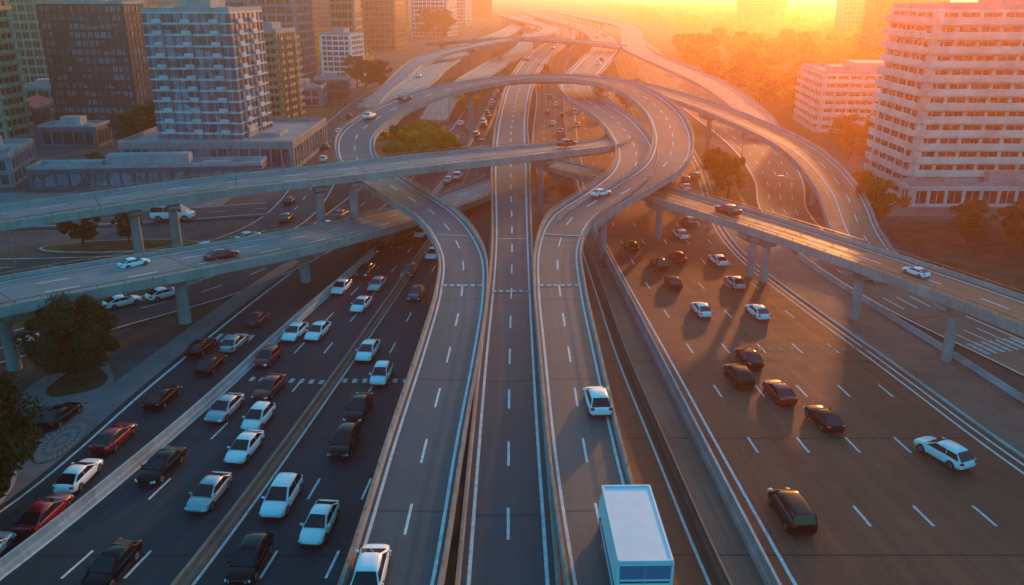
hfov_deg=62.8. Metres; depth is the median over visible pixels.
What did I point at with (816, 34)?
tree
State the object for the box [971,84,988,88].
window
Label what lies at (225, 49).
window
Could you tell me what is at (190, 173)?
window
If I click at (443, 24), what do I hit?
tree
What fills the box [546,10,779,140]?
overpass
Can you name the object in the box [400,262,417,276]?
sedan car
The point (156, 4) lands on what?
window
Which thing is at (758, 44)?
tree
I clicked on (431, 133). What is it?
tree
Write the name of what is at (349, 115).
suv car
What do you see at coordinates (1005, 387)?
roadside parapet
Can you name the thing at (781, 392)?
sedan car
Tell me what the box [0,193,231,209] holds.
pavement
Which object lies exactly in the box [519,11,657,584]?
overpass
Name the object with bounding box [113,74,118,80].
window
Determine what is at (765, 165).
road
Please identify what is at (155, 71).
window
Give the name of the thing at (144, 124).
tree
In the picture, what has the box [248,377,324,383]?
road marking
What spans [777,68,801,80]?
tree
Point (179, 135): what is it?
window
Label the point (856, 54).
tree
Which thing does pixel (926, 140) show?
window
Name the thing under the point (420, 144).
tree
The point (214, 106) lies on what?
window
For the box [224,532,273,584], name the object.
suv car
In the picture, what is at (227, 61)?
window
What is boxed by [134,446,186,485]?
sedan car
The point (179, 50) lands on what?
window
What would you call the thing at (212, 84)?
window
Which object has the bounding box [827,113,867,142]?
tree
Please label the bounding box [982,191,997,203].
window
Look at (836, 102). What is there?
window
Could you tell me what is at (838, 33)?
tree
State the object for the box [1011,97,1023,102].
window
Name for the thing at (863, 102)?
window
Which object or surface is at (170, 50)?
window
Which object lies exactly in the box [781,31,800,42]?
tree
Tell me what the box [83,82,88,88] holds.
window
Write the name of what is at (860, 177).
tree
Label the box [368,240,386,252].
sedan car
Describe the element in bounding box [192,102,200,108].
window
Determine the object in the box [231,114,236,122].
window
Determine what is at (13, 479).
kerb
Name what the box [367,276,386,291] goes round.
sedan car
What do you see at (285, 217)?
sedan car
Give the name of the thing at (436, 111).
overpass
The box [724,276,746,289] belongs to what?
sedan car
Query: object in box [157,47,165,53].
window
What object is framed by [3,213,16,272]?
street lamp
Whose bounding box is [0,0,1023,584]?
ground
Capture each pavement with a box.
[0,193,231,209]
[0,259,298,504]
[20,361,113,408]
[32,419,89,463]
[709,180,1023,454]
[880,199,1019,218]
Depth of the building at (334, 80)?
257.47 m
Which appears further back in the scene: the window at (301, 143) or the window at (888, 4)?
the window at (888, 4)
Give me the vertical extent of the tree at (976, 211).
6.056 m
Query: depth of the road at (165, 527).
58.63 m
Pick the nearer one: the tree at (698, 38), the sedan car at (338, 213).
the sedan car at (338, 213)
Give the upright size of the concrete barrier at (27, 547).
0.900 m
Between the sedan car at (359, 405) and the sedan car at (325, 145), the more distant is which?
the sedan car at (325, 145)
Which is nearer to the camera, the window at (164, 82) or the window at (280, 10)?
the window at (164, 82)
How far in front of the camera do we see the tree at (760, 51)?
359.83 m
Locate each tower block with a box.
[0,0,35,138]
[6,0,52,81]
[35,0,152,130]
[140,0,272,138]
[143,0,159,6]
[160,0,179,6]
[225,0,246,5]
[246,0,317,80]
[263,22,305,117]
[312,0,318,51]
[316,0,329,36]
[328,0,362,30]
[361,0,364,43]
[362,0,407,50]
[406,0,410,30]
[410,0,457,36]
[457,0,471,25]
[472,0,491,17]
[736,0,786,20]
[834,0,865,35]
[860,0,949,50]
[863,0,1023,199]
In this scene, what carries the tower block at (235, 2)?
on the ground at (140, 342)
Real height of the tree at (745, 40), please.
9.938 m
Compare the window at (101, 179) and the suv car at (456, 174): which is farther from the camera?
the suv car at (456, 174)
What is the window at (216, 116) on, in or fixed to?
in the tower block at (207, 65)
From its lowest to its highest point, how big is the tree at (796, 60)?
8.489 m
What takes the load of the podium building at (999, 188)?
on the pavement at (898, 212)
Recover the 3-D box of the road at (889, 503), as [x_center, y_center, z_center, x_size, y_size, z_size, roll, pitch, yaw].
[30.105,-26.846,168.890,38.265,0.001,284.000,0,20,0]
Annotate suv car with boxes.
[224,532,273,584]
[259,472,303,518]
[327,421,360,458]
[346,113,353,118]
[390,235,408,249]
[452,171,462,179]
[473,131,479,136]
[480,122,487,127]
[723,363,755,387]
[913,436,976,470]
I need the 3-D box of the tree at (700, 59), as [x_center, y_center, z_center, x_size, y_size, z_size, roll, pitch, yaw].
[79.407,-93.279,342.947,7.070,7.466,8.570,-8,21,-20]
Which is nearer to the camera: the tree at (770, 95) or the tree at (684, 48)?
the tree at (770, 95)
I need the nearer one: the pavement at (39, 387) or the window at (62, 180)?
the pavement at (39, 387)
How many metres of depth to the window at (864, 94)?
197.76 m
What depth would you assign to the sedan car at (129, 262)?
81.94 m
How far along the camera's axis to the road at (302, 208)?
128.22 m
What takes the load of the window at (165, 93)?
in the tower block at (207, 65)
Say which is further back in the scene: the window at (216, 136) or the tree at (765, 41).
the tree at (765, 41)
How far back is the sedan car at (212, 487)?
55.20 m
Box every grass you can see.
[42,239,197,250]
[45,366,107,396]
[712,178,741,205]
[730,83,871,156]
[887,222,1023,294]
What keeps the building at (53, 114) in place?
on the ground at (140, 342)
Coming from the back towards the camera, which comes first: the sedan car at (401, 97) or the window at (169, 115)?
the sedan car at (401, 97)
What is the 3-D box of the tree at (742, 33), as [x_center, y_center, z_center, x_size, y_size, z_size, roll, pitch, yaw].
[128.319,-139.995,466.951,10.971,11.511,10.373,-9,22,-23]
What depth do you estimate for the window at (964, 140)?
130.14 m
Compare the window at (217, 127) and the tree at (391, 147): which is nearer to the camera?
the tree at (391, 147)
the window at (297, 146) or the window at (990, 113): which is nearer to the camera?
the window at (990, 113)
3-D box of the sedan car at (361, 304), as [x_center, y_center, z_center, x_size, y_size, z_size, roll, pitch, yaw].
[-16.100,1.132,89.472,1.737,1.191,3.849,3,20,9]
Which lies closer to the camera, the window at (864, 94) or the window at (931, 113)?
the window at (931, 113)
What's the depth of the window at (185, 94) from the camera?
159.72 m
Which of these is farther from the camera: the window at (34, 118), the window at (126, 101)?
the window at (34, 118)
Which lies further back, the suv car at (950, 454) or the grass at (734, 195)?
the grass at (734, 195)
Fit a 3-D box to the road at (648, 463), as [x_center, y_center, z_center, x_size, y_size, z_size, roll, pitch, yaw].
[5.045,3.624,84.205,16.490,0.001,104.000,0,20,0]
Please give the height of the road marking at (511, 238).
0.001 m
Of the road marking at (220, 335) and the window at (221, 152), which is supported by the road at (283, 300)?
the road marking at (220, 335)
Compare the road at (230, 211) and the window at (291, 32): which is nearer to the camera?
the road at (230, 211)
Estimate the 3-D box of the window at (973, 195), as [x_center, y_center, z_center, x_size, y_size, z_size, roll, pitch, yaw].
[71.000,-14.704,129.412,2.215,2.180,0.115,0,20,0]
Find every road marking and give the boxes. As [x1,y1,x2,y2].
[18,332,61,345]
[216,334,254,341]
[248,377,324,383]
[342,379,405,382]
[443,284,481,285]
[492,290,529,291]
[496,238,527,238]
[540,284,578,285]
[736,347,867,349]
[967,337,1023,353]
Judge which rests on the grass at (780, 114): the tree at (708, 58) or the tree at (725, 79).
the tree at (725, 79)
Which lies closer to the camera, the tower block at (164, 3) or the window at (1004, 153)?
the window at (1004, 153)
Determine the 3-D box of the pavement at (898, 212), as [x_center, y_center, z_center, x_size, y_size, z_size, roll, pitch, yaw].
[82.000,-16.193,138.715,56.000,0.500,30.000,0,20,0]
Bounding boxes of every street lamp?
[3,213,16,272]
[778,175,796,220]
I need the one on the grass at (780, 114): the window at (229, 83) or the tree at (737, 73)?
the tree at (737, 73)
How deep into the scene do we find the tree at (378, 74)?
283.82 m
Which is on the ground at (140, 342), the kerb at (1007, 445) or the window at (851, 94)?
the kerb at (1007, 445)
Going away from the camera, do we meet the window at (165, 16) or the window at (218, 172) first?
the window at (218, 172)
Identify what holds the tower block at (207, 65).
on the ground at (140, 342)
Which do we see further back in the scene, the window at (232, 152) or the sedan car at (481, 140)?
the sedan car at (481, 140)
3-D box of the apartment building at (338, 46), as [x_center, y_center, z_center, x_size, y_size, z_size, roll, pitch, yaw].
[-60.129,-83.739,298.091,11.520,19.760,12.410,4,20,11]
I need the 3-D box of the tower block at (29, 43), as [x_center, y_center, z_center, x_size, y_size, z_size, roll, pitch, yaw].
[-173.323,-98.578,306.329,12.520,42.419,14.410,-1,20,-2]
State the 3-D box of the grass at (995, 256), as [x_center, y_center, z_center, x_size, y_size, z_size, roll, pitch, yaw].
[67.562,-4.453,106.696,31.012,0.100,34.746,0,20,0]
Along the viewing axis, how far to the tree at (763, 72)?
264.83 m
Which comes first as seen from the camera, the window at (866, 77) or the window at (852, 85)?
the window at (866, 77)
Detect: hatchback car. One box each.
[240,401,275,430]
[245,311,269,327]
[252,344,282,367]
[350,544,391,584]
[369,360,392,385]
[582,386,612,416]
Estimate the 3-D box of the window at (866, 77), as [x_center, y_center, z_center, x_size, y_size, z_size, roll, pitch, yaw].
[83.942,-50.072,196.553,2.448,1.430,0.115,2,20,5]
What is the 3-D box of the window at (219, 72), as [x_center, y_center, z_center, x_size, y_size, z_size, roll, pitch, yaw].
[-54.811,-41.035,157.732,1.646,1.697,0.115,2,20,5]
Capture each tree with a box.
[0,372,44,498]
[12,291,119,378]
[56,216,101,245]
[85,152,104,158]
[107,112,138,139]
[110,212,142,242]
[117,105,156,135]
[143,100,155,122]
[343,55,364,87]
[351,60,375,89]
[365,59,392,85]
[379,125,417,153]
[382,140,413,155]
[388,129,431,153]
[409,119,433,131]
[413,126,446,151]
[415,8,437,37]
[426,119,447,141]
[431,131,461,150]
[433,9,456,36]
[456,94,466,110]
[458,94,479,110]
[512,58,532,70]
[537,64,553,87]
[594,87,604,93]
[615,93,631,108]
[671,33,681,45]
[675,33,689,43]
[675,41,694,58]
[680,45,694,58]
[683,48,704,66]
[686,33,705,50]
[698,55,704,68]
[699,54,721,71]
[700,35,719,53]
[701,147,721,170]
[702,61,724,78]
[702,152,728,176]
[703,32,718,40]
[710,155,746,196]
[711,27,729,47]
[716,64,731,79]
[719,66,732,83]
[721,37,741,54]
[725,63,747,88]
[732,30,749,45]
[734,50,760,77]
[735,36,750,48]
[742,40,768,58]
[743,34,756,46]
[745,64,775,93]
[746,81,770,103]
[751,47,767,62]
[752,32,763,39]
[752,64,773,81]
[754,78,771,92]
[756,39,769,46]
[758,53,769,63]
[758,57,779,66]
[759,80,782,107]
[770,65,784,79]
[776,69,800,86]
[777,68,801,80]
[777,84,799,114]
[779,28,793,41]
[779,36,795,44]
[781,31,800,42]
[782,77,799,96]
[790,58,799,68]
[793,58,812,69]
[794,44,810,57]
[796,32,813,49]
[796,40,820,55]
[808,30,821,41]
[817,40,833,59]
[820,34,839,43]
[824,59,842,63]
[825,30,846,45]
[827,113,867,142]
[831,53,854,62]
[833,126,871,159]
[849,113,875,151]
[849,169,886,200]
[852,50,867,59]
[852,178,912,221]
[865,52,878,59]
[869,47,882,59]
[875,50,885,54]
[949,199,997,243]
[996,199,1023,250]
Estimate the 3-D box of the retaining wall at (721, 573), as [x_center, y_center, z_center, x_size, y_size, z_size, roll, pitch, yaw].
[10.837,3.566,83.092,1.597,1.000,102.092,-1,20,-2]
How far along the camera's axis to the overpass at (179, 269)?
84.62 m
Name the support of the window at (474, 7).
in the tower block at (481, 8)
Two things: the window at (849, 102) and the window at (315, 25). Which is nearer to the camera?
the window at (849, 102)
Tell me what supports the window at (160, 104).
in the tower block at (207, 65)
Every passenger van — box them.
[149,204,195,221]
[767,487,817,535]
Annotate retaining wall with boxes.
[563,99,781,584]
[584,239,732,584]
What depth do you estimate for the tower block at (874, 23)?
382.23 m
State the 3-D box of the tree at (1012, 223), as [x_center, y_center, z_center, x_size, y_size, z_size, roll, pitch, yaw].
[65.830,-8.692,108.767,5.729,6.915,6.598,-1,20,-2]
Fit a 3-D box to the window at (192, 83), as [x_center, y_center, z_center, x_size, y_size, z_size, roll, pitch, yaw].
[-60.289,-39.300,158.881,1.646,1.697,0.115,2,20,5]
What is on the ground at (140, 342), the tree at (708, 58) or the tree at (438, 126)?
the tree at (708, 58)
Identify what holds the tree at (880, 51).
on the ground at (140, 342)
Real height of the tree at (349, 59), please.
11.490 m
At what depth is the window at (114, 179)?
143.74 m
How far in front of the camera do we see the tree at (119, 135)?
181.71 m
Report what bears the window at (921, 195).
in the podium building at (999, 188)
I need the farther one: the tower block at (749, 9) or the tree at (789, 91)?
the tower block at (749, 9)
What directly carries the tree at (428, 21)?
on the ground at (140, 342)
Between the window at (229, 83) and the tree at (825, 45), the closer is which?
the window at (229, 83)
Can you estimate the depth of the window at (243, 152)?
156.33 m
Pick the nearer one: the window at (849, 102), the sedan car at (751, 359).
the sedan car at (751, 359)
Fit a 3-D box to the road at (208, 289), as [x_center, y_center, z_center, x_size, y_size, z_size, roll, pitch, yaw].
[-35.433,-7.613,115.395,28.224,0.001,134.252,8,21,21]
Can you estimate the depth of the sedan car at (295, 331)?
81.49 m
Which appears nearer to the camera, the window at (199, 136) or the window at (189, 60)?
the window at (189, 60)
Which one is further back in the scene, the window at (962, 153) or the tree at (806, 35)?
the tree at (806, 35)
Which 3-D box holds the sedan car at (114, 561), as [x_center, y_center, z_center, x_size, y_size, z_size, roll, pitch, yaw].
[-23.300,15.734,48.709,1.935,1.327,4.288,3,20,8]
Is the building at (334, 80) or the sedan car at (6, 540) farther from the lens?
the building at (334, 80)
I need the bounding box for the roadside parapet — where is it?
[796,252,1023,402]
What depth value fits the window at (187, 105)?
160.39 m
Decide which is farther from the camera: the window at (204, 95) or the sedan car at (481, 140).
the sedan car at (481, 140)
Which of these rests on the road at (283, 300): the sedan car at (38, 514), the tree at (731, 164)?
the sedan car at (38, 514)
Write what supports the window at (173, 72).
in the tower block at (207, 65)
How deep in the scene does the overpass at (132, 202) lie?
106.96 m
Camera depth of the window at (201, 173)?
144.93 m
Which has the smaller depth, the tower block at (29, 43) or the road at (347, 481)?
the road at (347, 481)
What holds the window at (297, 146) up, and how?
in the podium building at (284, 142)
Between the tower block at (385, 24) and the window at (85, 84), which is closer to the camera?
the window at (85, 84)
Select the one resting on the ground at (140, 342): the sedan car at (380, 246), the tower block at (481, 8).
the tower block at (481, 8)
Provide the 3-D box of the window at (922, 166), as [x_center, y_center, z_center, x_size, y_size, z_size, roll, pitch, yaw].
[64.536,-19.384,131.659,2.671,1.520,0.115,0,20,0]
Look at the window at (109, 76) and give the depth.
199.70 m
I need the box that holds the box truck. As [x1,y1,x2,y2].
[599,484,673,584]
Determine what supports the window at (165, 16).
in the tower block at (207, 65)
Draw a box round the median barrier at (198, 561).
[170,87,503,584]
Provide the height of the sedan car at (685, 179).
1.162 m
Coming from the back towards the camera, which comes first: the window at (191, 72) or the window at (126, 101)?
the window at (126, 101)
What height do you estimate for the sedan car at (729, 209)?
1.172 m
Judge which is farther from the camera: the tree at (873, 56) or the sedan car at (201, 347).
the tree at (873, 56)
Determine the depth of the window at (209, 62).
157.21 m
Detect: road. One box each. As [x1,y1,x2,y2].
[0,24,485,275]
[0,92,500,584]
[0,98,489,557]
[0,175,416,363]
[20,202,267,228]
[190,101,500,584]
[326,95,490,103]
[471,204,719,584]
[531,15,583,177]
[572,18,648,82]
[575,88,1023,584]
[586,232,764,584]
[602,26,1023,375]
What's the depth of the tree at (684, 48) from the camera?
395.01 m
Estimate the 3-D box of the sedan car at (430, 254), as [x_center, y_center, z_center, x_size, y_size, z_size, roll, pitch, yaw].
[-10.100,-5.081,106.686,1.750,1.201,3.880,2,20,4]
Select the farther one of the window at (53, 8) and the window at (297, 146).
the window at (53, 8)
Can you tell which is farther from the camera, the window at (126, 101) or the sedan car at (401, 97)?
the window at (126, 101)
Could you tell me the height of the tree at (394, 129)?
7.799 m
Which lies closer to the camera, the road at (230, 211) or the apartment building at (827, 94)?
the road at (230, 211)
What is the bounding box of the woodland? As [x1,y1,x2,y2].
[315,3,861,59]
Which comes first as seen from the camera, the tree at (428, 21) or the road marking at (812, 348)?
the road marking at (812, 348)
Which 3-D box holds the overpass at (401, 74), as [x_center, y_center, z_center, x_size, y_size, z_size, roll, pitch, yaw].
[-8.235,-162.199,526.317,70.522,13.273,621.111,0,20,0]
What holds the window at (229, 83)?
in the tower block at (207, 65)
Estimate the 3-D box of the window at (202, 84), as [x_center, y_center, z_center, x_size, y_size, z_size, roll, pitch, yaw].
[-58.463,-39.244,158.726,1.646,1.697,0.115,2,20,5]
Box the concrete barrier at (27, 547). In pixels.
[0,91,494,577]
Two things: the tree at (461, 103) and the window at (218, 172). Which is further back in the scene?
the tree at (461, 103)
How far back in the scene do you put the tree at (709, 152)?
151.08 m
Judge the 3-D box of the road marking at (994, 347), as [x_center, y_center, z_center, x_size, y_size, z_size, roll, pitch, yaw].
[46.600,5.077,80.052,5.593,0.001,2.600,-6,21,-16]
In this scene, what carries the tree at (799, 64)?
on the grass at (780, 114)
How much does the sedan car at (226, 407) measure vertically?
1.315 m
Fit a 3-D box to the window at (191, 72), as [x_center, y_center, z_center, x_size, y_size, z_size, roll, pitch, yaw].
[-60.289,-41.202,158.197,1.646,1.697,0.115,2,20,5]
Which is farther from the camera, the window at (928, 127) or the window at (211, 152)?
the window at (211, 152)
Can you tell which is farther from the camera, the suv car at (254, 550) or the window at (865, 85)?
the window at (865, 85)
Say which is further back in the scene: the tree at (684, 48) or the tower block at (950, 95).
the tree at (684, 48)
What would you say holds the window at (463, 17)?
in the tower block at (464, 12)
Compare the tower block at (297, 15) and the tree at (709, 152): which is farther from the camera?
the tower block at (297, 15)
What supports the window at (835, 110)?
in the apartment building at (827, 94)
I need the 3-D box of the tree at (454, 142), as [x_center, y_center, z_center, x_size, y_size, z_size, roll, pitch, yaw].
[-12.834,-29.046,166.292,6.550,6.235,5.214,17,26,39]
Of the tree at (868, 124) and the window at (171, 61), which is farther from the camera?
the tree at (868, 124)
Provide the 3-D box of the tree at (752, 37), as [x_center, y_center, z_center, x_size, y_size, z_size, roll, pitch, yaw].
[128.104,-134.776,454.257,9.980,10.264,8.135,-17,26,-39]
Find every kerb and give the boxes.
[0,465,16,502]
[39,239,199,252]
[693,150,1023,458]
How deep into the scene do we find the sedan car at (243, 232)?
113.30 m
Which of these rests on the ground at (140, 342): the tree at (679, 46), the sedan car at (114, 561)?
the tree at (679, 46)
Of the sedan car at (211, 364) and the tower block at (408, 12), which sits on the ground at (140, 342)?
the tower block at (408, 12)
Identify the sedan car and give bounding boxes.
[0,531,16,555]
[12,493,74,536]
[35,402,83,430]
[51,458,103,493]
[80,538,142,584]
[88,422,137,454]
[102,294,142,309]
[117,257,150,268]
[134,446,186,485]
[141,384,181,410]
[144,286,174,301]
[184,337,217,357]
[184,471,232,513]
[193,354,226,375]
[203,248,239,261]
[204,392,245,423]
[218,333,249,352]
[223,429,264,464]
[234,231,261,237]
[251,373,286,400]
[278,213,293,221]
[280,321,308,341]
[282,196,294,204]
[298,499,339,546]
[303,320,331,340]
[319,155,326,161]
[322,143,329,148]
[330,279,352,294]
[332,209,349,218]
[343,392,373,422]
[349,296,372,312]
[355,339,380,361]
[356,262,375,276]
[362,112,375,118]
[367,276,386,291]
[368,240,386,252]
[397,95,411,100]
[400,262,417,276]
[407,284,424,300]
[413,226,425,237]
[425,247,436,259]
[443,176,452,182]
[457,120,464,125]
[478,139,485,144]
[549,120,555,125]
[556,139,576,146]
[590,188,610,196]
[623,241,638,251]
[649,258,668,269]
[663,276,682,289]
[668,251,686,262]
[672,229,689,239]
[680,216,696,225]
[681,176,690,182]
[681,183,691,190]
[689,172,699,179]
[690,302,712,317]
[708,254,728,265]
[714,204,741,215]
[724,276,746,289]
[734,347,764,369]
[744,304,771,320]
[762,379,798,405]
[803,405,845,433]
[902,266,931,277]
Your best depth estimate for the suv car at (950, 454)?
59.58 m
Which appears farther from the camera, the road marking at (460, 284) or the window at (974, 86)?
the window at (974, 86)
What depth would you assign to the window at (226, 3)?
340.04 m
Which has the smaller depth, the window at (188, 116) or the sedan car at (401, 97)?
the window at (188, 116)
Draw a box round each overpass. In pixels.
[0,132,634,253]
[0,175,490,371]
[335,72,693,584]
[358,14,559,110]
[377,9,537,138]
[419,11,540,122]
[424,37,626,69]
[455,11,575,584]
[461,142,1023,361]
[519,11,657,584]
[538,78,898,282]
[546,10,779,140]
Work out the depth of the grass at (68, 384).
72.17 m
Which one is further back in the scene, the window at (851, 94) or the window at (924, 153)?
the window at (851, 94)
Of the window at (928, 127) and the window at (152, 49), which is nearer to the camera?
the window at (928, 127)
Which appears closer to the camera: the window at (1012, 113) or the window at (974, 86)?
the window at (974, 86)
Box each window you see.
[0,0,28,136]
[0,161,5,170]
[0,175,8,184]
[9,0,52,81]
[27,91,52,97]
[29,106,53,122]
[33,174,41,186]
[39,6,151,118]
[43,127,110,144]
[43,174,54,186]
[55,65,60,71]
[56,174,67,185]
[65,90,70,96]
[69,174,81,185]
[72,90,77,96]
[82,173,94,185]
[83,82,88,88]
[89,82,94,88]
[91,91,95,96]
[95,173,106,185]
[96,83,100,88]
[101,74,106,80]
[107,74,112,80]
[108,173,119,184]
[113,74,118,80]
[120,74,125,80]
[121,173,132,184]
[124,99,129,105]
[134,172,145,184]
[144,0,157,6]
[145,12,270,137]
[147,172,158,183]
[148,36,154,44]
[150,47,155,55]
[151,58,157,67]
[153,69,158,78]
[154,80,160,88]
[156,91,161,99]
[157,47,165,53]
[158,58,166,64]
[158,102,163,110]
[159,113,164,121]
[160,2,179,6]
[160,69,168,75]
[160,123,166,131]
[160,172,170,181]
[161,80,169,86]
[163,91,171,97]
[164,102,172,107]
[166,47,174,56]
[166,113,173,118]
[167,123,175,129]
[168,58,176,67]
[169,69,177,78]
[169,134,176,137]
[171,80,179,89]
[172,91,180,99]
[173,102,182,110]
[173,172,183,179]
[175,47,183,56]
[175,113,183,121]
[176,123,184,131]
[177,58,185,67]
[178,69,186,78]
[178,134,185,137]
[180,80,188,89]
[181,91,189,100]
[183,102,190,110]
[184,113,192,121]
[185,47,193,53]
[186,58,194,64]
[186,124,193,132]
[186,171,196,178]
[187,134,194,138]
[188,70,196,75]
[189,81,197,86]
[191,91,198,97]
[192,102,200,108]
[193,113,201,118]
[194,47,203,56]
[195,124,202,129]
[196,59,204,67]
[196,134,203,138]
[196,149,205,156]
[197,70,205,78]
[199,81,207,89]
[199,171,208,176]
[200,92,208,100]
[201,102,209,111]
[203,113,211,121]
[204,47,212,56]
[204,124,212,132]
[205,59,213,67]
[205,134,213,138]
[207,70,214,78]
[207,149,215,156]
[208,81,216,89]
[209,92,217,100]
[211,103,218,111]
[211,171,221,175]
[212,113,219,121]
[213,47,221,53]
[213,124,221,132]
[215,59,223,64]
[215,135,222,138]
[216,70,224,75]
[217,81,225,86]
[218,149,226,156]
[219,92,226,97]
[220,103,228,108]
[221,113,229,119]
[222,124,230,129]
[223,47,229,56]
[224,59,230,67]
[224,135,231,138]
[225,2,246,5]
[226,70,231,78]
[227,81,232,89]
[228,92,234,100]
[229,103,235,111]
[229,149,237,156]
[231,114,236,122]
[231,124,237,132]
[239,149,247,155]
[250,0,315,79]
[250,149,258,155]
[261,149,270,166]
[272,149,281,167]
[277,32,296,67]
[282,149,289,167]
[297,146,299,163]
[300,143,302,161]
[302,87,326,104]
[303,141,305,158]
[306,139,308,156]
[312,0,317,41]
[316,0,329,36]
[317,83,347,99]
[322,35,364,85]
[330,0,361,30]
[361,0,364,42]
[364,1,406,49]
[406,0,410,29]
[411,0,456,35]
[457,0,471,24]
[473,1,490,17]
[737,1,785,19]
[802,68,821,95]
[826,92,833,95]
[834,0,865,35]
[834,109,844,112]
[835,101,845,103]
[836,92,846,95]
[837,84,847,87]
[838,76,848,78]
[847,109,857,112]
[848,101,858,103]
[849,93,859,95]
[850,84,860,87]
[852,76,861,78]
[860,109,870,112]
[861,1,939,49]
[861,101,871,104]
[862,93,872,95]
[864,84,874,87]
[865,76,875,78]
[915,191,926,203]
[919,164,931,169]
[921,151,933,156]
[924,138,936,142]
[926,125,938,129]
[928,111,940,115]
[929,191,944,203]
[930,97,943,102]
[933,84,945,88]
[935,70,947,74]
[936,164,952,169]
[938,151,954,156]
[940,138,957,142]
[942,125,959,129]
[945,111,962,115]
[946,191,961,203]
[947,97,964,102]
[950,84,966,88]
[956,164,973,169]
[959,151,975,156]
[961,138,978,142]
[964,125,980,129]
[965,191,979,201]
[966,111,983,115]
[969,97,986,102]
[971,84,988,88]
[977,164,994,169]
[980,151,996,156]
[982,138,999,142]
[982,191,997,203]
[985,125,1001,129]
[987,111,1004,115]
[990,97,1007,102]
[993,84,1009,88]
[998,164,1015,169]
[999,191,1014,203]
[1001,151,1017,156]
[1003,138,1020,142]
[1006,125,1022,129]
[1009,111,1023,115]
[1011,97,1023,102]
[1014,84,1023,88]
[1017,191,1023,202]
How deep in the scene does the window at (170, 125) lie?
161.96 m
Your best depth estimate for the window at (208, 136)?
162.00 m
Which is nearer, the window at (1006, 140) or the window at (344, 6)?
the window at (1006, 140)
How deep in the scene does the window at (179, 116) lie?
161.25 m
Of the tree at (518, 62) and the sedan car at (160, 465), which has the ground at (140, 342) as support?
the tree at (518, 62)
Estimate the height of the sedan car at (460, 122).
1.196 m
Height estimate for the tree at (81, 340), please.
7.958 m
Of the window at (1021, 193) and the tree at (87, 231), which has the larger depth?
the window at (1021, 193)
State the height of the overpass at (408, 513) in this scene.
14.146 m
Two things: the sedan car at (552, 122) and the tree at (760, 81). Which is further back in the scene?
the tree at (760, 81)
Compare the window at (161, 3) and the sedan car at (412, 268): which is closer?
the sedan car at (412, 268)
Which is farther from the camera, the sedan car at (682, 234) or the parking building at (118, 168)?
the parking building at (118, 168)
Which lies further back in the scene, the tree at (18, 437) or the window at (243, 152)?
the window at (243, 152)
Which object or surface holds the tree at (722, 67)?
on the grass at (780, 114)
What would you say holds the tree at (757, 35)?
on the ground at (140, 342)
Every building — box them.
[0,136,37,187]
[23,78,52,98]
[25,95,54,125]
[26,151,268,189]
[37,115,113,147]
[50,108,56,120]
[118,118,327,169]
[300,78,328,106]
[314,72,349,100]
[319,28,365,87]
[793,60,883,132]
[898,170,1023,206]
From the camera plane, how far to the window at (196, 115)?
160.82 m
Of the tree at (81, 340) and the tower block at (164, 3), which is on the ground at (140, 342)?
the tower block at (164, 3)
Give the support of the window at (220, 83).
in the tower block at (207, 65)
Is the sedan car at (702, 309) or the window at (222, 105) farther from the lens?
the window at (222, 105)
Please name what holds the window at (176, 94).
in the tower block at (207, 65)
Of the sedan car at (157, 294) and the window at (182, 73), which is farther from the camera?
the window at (182, 73)

